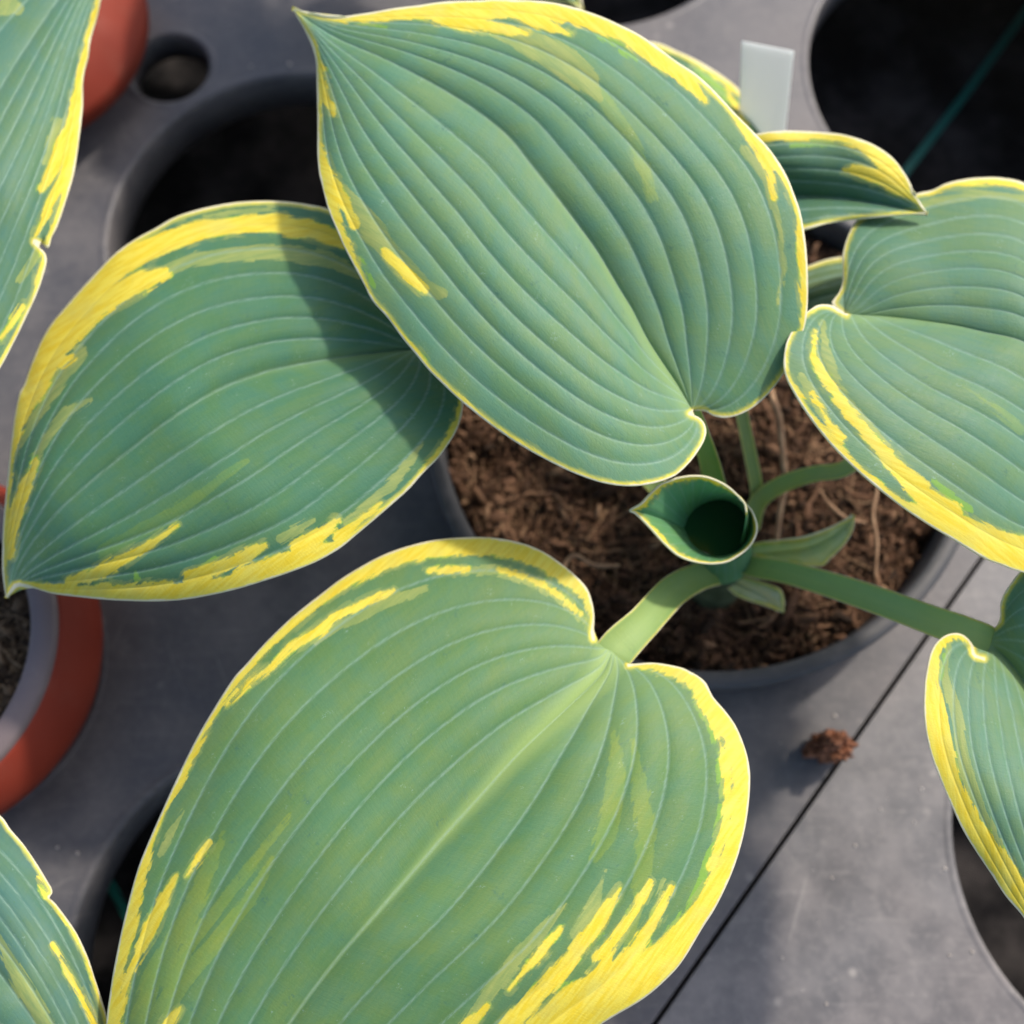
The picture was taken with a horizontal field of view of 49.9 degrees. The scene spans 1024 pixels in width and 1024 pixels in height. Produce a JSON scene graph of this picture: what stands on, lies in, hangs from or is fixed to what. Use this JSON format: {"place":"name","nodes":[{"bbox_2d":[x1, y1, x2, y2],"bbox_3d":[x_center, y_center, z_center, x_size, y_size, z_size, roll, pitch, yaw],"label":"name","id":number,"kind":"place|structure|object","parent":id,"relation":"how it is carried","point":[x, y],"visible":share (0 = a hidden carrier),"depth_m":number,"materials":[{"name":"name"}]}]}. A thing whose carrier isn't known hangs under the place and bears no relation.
{"place":"outdoors","nodes":[
{"label":"outdoors","id":0,"kind":"place"},
{"bbox_2d":[92,0,1023,1019],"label":"ground cloth","id":1,"kind":"object","parent":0,"point":[926,94],"visible":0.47,"depth_m":0.66,"materials":[{"name":"black fabric"}]},
{"bbox_2d":[0,0,979,1023],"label":"nursery tray","id":2,"kind":"object","parent":1,"relation":"on","point":[99,795],"visible":0.25,"depth_m":0.46,"materials":[{"name":"grey plastic"}]},
{"bbox_2d":[0,485,102,815],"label":"orange pot","id":3,"kind":"object","parent":2,"relation":"on","point":[44,716],"visible":0.54,"depth_m":0.40,"materials":[{"name":"plastic"}]},
{"bbox_2d":[0,542,30,717],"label":"potting soil","id":4,"kind":"structure","parent":3,"relation":"in","point":[15,624],"depth_m":0.41,"materials":[{"name":"brown soil"}]},
{"bbox_2d":[0,0,106,1023],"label":"hosta plant","id":5,"kind":"object","parent":4,"relation":"in","point":[46,974],"visible":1,"depth_m":0.35,"materials":[{"name":"green plant"}]},
{"bbox_2d":[81,0,148,129],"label":"orange pot","id":6,"kind":"object","parent":2,"relation":"on","point":[119,40],"visible":0.25,"depth_m":0.50,"materials":[{"name":"plastic"}]},
{"bbox_2d":[429,220,958,691],"bbox_3d":[0.078,-0.026,0.504,0.229,0.108,0.229,0,73,0],"label":"plant pot","id":7,"kind":"object","parent":2,"relation":"on","point":[937,554],"visible":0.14,"depth_m":0.43,"materials":[{"name":"black plastic"}]},
{"bbox_2d":[446,229,933,670],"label":"potting soil","id":8,"kind":"structure","parent":7,"relation":"in","point":[505,487],"depth_m":0.45,"materials":[{"name":"brown soil"}]},
{"bbox_2d":[2,0,1023,1023],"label":"hosta plant","id":9,"kind":"object","parent":8,"relation":"on","point":[473,780],"visible":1,"depth_m":0.34,"materials":[{"name":"green plant"}]},
{"bbox_2d":[563,553,619,567],"bbox_3d":[0.031,0.021,0.429,0.023,0.004,0.008,0,73,0],"label":"straw","id":10,"kind":"object","parent":8,"relation":"on","point":[570,557],"visible":0.89,"depth_m":0.43,"materials":[{"name":"brown plant"}]},
{"bbox_2d":[739,41,793,132],"bbox_3d":[0.102,-0.150,0.453,0.018,0.078,0.046,-14,74,-4],"label":"plant tag","id":11,"kind":"object","parent":8,"relation":"on","point":[765,77],"visible":0.45,"depth_m":0.43,"materials":[{"name":"white plastic"}]},
{"bbox_2d":[769,389,787,539],"bbox_3d":[0.107,-0.020,0.441,0.007,0.010,0.076,0,73,0],"label":"dry stalk","id":12,"kind":"object","parent":8,"relation":"on","point":[779,418],"visible":0.73,"depth_m":0.44,"materials":[{"name":"plant"}]},
{"bbox_2d":[819,489,866,523],"bbox_3d":[0.130,-0.001,0.434,0.023,0.003,0.006,37,77,11],"label":"straw","id":13,"kind":"object","parent":8,"relation":"on","point":[834,509],"visible":0.86,"depth_m":0.43,"materials":[{"name":"beige plant"}]},
{"bbox_2d":[871,487,878,575],"bbox_3d":[0.143,0.002,0.433,0.004,0.004,0.046,0,73,0],"label":"straw","id":14,"kind":"object","parent":8,"relation":"on","point":[875,528],"visible":0.73,"depth_m":0.43,"materials":[{"name":"brown plant"}]},
{"bbox_2d":[801,728,858,763],"bbox_3d":[0.124,0.092,0.433,0.020,0.033,0.014,0,73,0],"label":"soil clod","id":15,"kind":"object","parent":2,"relation":"on","point":[828,746],"visible":1,"depth_m":0.42,"materials":[{"name":"brown soil"}]},
{"bbox_2d":[652,557,1023,1023],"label":"nursery tray","id":16,"kind":"object","parent":1,"relation":"on","point":[897,886],"visible":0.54,"depth_m":0.42,"materials":[{"name":"plastic"}]},
{"bbox_2d":[56,62,973,1012],"bbox_3d":[0.019,-0.006,0.472,0.388,0.001,0.377,13,73,4],"label":"grit","id":17,"kind":"object","parent":16,"relation":"on","point":[720,920],"visible":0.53,"depth_m":0.43,"materials":[{"name":"grey gravel"}]},
{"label":"potting soil","id":18,"kind":"object","parent":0,"visible":0},
{"bbox_2d":[543,0,583,9],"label":"hosta plant","id":19,"kind":"object","parent":18,"relation":"in","point":[577,4],"visible":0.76,"depth_m":0.44,"materials":[{"name":"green plant"}]}
]}

